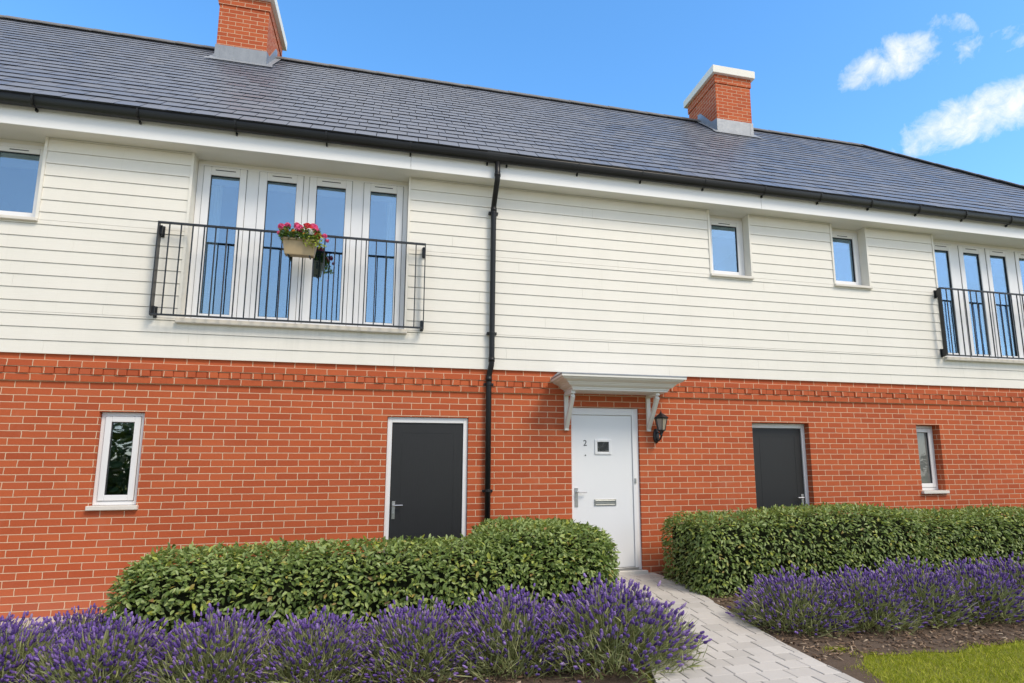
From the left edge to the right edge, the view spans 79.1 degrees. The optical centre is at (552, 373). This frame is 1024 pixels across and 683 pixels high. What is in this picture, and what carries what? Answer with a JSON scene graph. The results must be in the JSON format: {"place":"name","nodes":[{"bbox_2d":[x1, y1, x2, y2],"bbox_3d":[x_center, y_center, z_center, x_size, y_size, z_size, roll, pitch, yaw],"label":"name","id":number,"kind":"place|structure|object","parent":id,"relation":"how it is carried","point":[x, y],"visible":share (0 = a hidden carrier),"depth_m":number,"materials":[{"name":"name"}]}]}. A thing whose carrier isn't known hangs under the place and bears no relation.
{"place":"outdoors","nodes":[
{"label":"outdoors","id":0,"kind":"place"},
{"bbox_2d":[0,614,116,628],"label":"paving strip","id":1,"kind":"object","parent":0,"point":[38,620],"depth_m":6.06,"materials":[{"name":"grey stone"}]},
{"bbox_2d":[0,0,1023,184],"label":"sky","id":2,"kind":"structure","parent":0,"point":[936,81],"materials":[{"name":"blue"}]},
{"bbox_2d":[388,537,1023,682],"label":"lawn","id":3,"kind":"structure","parent":0,"point":[919,671],"depth_m":4.46,"materials":[{"name":"green plant"}]},
{"bbox_2d":[0,641,647,682],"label":"flower bed","id":4,"kind":"object","parent":3,"relation":"on","point":[614,677],"visible":0.04,"depth_m":4.28,"materials":[{"name":"soil"}]},
{"bbox_2d":[0,614,40,640],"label":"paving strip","id":5,"kind":"object","parent":4,"relation":"on","point":[15,622],"visible":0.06,"depth_m":4.78,"materials":[{"name":"purple plant"}]},
{"bbox_2d":[0,611,94,682],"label":"lavender bush","id":6,"kind":"object","parent":4,"relation":"on","point":[13,646],"visible":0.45,"depth_m":4.07,"materials":[{"name":"purple plant"}]},
{"bbox_2d":[18,603,123,677],"bbox_3d":[-3.609,2.002,4.727,0.992,0.461,0.996,3,-10,-18],"label":"lavender bush","id":7,"kind":"object","parent":4,"relation":"on","point":[76,618],"visible":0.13,"depth_m":4.70,"materials":[{"name":"purple plant"}]},
{"bbox_2d":[4,608,205,682],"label":"lavender bush","id":8,"kind":"object","parent":4,"relation":"on","point":[116,656],"visible":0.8,"depth_m":3.94,"materials":[{"name":"purple plant"}]},
{"bbox_2d":[127,602,300,682],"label":"lavender bush","id":9,"kind":"object","parent":4,"relation":"on","point":[222,646],"visible":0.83,"depth_m":4.07,"materials":[{"name":"purple plant"}]},
{"bbox_2d":[232,605,388,682],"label":"lavender bush","id":10,"kind":"object","parent":4,"relation":"on","point":[305,644],"visible":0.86,"depth_m":4.19,"materials":[{"name":"purple plant"}]},
{"bbox_2d":[99,515,620,641],"bbox_3d":[-1.543,1.923,5.947,4.404,1.020,1.998,2,-10,-14],"label":"clipped hedge","id":11,"kind":"object","parent":4,"relation":"on","point":[548,557],"visible":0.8,"depth_m":5.18,"materials":[{"name":"green plant"}]},
{"bbox_2d":[330,595,495,682],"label":"lavender bush","id":12,"kind":"object","parent":4,"relation":"on","point":[402,638],"visible":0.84,"depth_m":4.32,"materials":[{"name":"purple plant"}]},
{"bbox_2d":[431,583,590,682],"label":"lavender bush","id":13,"kind":"object","parent":4,"relation":"on","point":[500,624],"visible":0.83,"depth_m":4.44,"materials":[{"name":"purple plant"}]},
{"bbox_2d":[516,572,711,682],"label":"lavender bush","id":14,"kind":"object","parent":4,"relation":"on","point":[594,616],"visible":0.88,"depth_m":4.46,"materials":[{"name":"purple plant"}]},
{"bbox_2d":[574,583,663,649],"bbox_3d":[0.554,2.032,5.258,1.013,0.494,0.993,5,-11,-31],"label":"lavender bush","id":15,"kind":"object","parent":4,"relation":"on","point":[649,600],"visible":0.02,"depth_m":5.23,"materials":[{"name":"purple plant"}]},
{"bbox_2d":[0,0,1023,618],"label":"house","id":16,"kind":"structure","parent":3,"relation":"on","point":[734,294],"depth_m":7.93,"materials":[{"name":"white wood"}]},
{"bbox_2d":[0,138,44,221],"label":"window","id":17,"kind":"structure","parent":16,"relation":"in","point":[13,153],"depth_m":6.92,"materials":[{"name":"white plastic"}]},
{"bbox_2d":[85,412,144,510],"bbox_3d":[-4.641,0.927,6.621,0.470,1.035,0.165,2,-10,-14],"label":"window","id":18,"kind":"structure","parent":16,"relation":"in","point":[127,501],"depth_m":6.62,"materials":[{"name":"white plastic"}]},
{"bbox_2d":[149,221,425,330],"bbox_3d":[-2.995,-1.116,7.242,2.935,1.084,0.132,2,-10,-14],"label":"balcony railing","id":19,"kind":"object","parent":16,"relation":"attached to","point":[153,309],"visible":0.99,"depth_m":7.09,"materials":[{"name":"black metal"}]},
{"bbox_2d":[277,222,328,259],"bbox_3d":[-2.897,-1.562,7.181,0.578,0.423,0.284,2,-10,-14],"label":"flower box","id":20,"kind":"object","parent":19,"relation":"hanging from","point":[295,245],"visible":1,"depth_m":7.12,"materials":[{"name":"beige plastic"}]},
{"bbox_2d":[175,160,408,333],"bbox_3d":[-3.024,-1.515,7.483,2.507,2.044,0.330,2,-10,-14],"label":"balcony door","id":21,"kind":"structure","parent":16,"relation":"in","point":[253,183],"depth_m":7.49,"materials":[{"name":"white plastic"}]},
{"bbox_2d":[383,417,467,552],"bbox_3d":[-1.504,1.521,7.364,0.956,2.002,0.126,2,-10,-14],"label":"store door","id":22,"kind":"structure","parent":16,"relation":"in","point":[427,467],"depth_m":7.41,"materials":[{"name":"grey plastic"}]},
{"bbox_2d":[571,408,647,574],"bbox_3d":[0.699,1.487,7.926,0.995,2.104,0.172,2,-10,-14],"label":"front door","id":23,"kind":"structure","parent":16,"relation":"in","point":[604,447],"depth_m":7.96,"materials":[{"name":"white plastic"}]},
{"bbox_2d":[653,410,668,442],"bbox_3d":[1.411,0.689,8.088,0.195,0.425,0.248,2,-10,-14],"label":"wall lantern","id":24,"kind":"object","parent":16,"relation":"attached to","point":[660,418],"depth_m":8.03,"materials":[{"name":"black paint"}]},
{"bbox_2d":[709,215,754,279],"bbox_3d":[2.529,-1.841,8.980,0.686,0.994,0.269,2,-10,-14],"label":"window","id":25,"kind":"structure","parent":16,"relation":"in","point":[723,227],"depth_m":9.09,"materials":[{"name":"white plastic"}]},
{"bbox_2d":[752,423,809,517],"bbox_3d":[3.181,1.697,8.642,0.904,2.002,0.126,2,-10,-14],"label":"store door","id":26,"kind":"structure","parent":16,"relation":"in","point":[780,464],"depth_m":8.72,"materials":[{"name":"grey plastic"}]},
{"bbox_2d":[832,229,872,288],"bbox_3d":[4.500,-1.772,9.488,0.660,0.994,0.269,2,-10,-14],"label":"window","id":27,"kind":"structure","parent":16,"relation":"in","point":[845,242],"depth_m":9.57,"materials":[{"name":"white plastic"}]},
{"bbox_2d":[916,426,949,493],"bbox_3d":[5.636,1.284,9.307,0.465,1.015,0.240,2,-10,-14],"label":"window","id":28,"kind":"structure","parent":16,"relation":"in","point":[925,444],"depth_m":9.38,"materials":[{"name":"white plastic"}]},
{"bbox_2d":[933,287,1023,359],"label":"balcony railing","id":29,"kind":"object","parent":16,"relation":"attached to","point":[938,295],"visible":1,"depth_m":9.66,"materials":[{"name":"black metal"}]},
{"bbox_2d":[933,239,1023,363],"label":"balcony door","id":30,"kind":"structure","parent":16,"relation":"in","point":[959,265],"depth_m":10.13,"materials":[{"name":"white plastic"}]},
{"bbox_2d":[97,572,1023,682],"bbox_3d":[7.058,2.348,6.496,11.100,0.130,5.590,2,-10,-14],"label":"flower bed","id":31,"kind":"object","parent":3,"relation":"on","point":[848,661],"visible":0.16,"depth_m":5.15,"materials":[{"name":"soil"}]},
{"bbox_2d":[725,564,867,637],"bbox_3d":[2.224,2.061,5.715,1.246,0.565,1.253,-4,-10,23],"label":"lavender bush","id":32,"kind":"object","parent":31,"relation":"on","point":[778,601],"visible":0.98,"depth_m":5.48,"materials":[{"name":"purple plant"}]},
{"bbox_2d":[660,501,1023,597],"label":"clipped hedge","id":33,"kind":"object","parent":31,"relation":"on","point":[728,554],"visible":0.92,"depth_m":7.12,"materials":[{"name":"green plant"}]},
{"bbox_2d":[800,564,934,636],"bbox_3d":[2.859,2.073,5.807,1.240,0.550,1.244,-5,-10,28],"label":"lavender bush","id":34,"kind":"object","parent":31,"relation":"on","point":[869,595],"visible":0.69,"depth_m":5.53,"materials":[{"name":"purple plant"}]},
{"bbox_2d":[856,555,986,629],"bbox_3d":[3.464,2.102,6.017,1.252,0.645,1.257,3,-10,-21],"label":"lavender bush","id":35,"kind":"object","parent":31,"relation":"on","point":[918,586],"visible":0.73,"depth_m":5.71,"materials":[{"name":"purple plant"}]},
{"bbox_2d":[922,558,1023,624],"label":"lavender bush","id":36,"kind":"object","parent":31,"relation":"on","point":[990,588],"visible":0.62,"depth_m":5.83,"materials":[{"name":"purple plant"}]},
{"bbox_2d":[963,551,1023,616],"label":"lavender bush","id":37,"kind":"object","parent":31,"relation":"on","point":[1013,571],"visible":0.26,"depth_m":6.28,"materials":[{"name":"purple plant"}]},
{"bbox_2d":[617,573,862,682],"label":"path","id":38,"kind":"structure","parent":0,"point":[739,650],"depth_m":4.77,"materials":[{"name":"grey stone"}]},
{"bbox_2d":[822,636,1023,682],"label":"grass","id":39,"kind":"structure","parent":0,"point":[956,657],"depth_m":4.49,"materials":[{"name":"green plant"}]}
]}

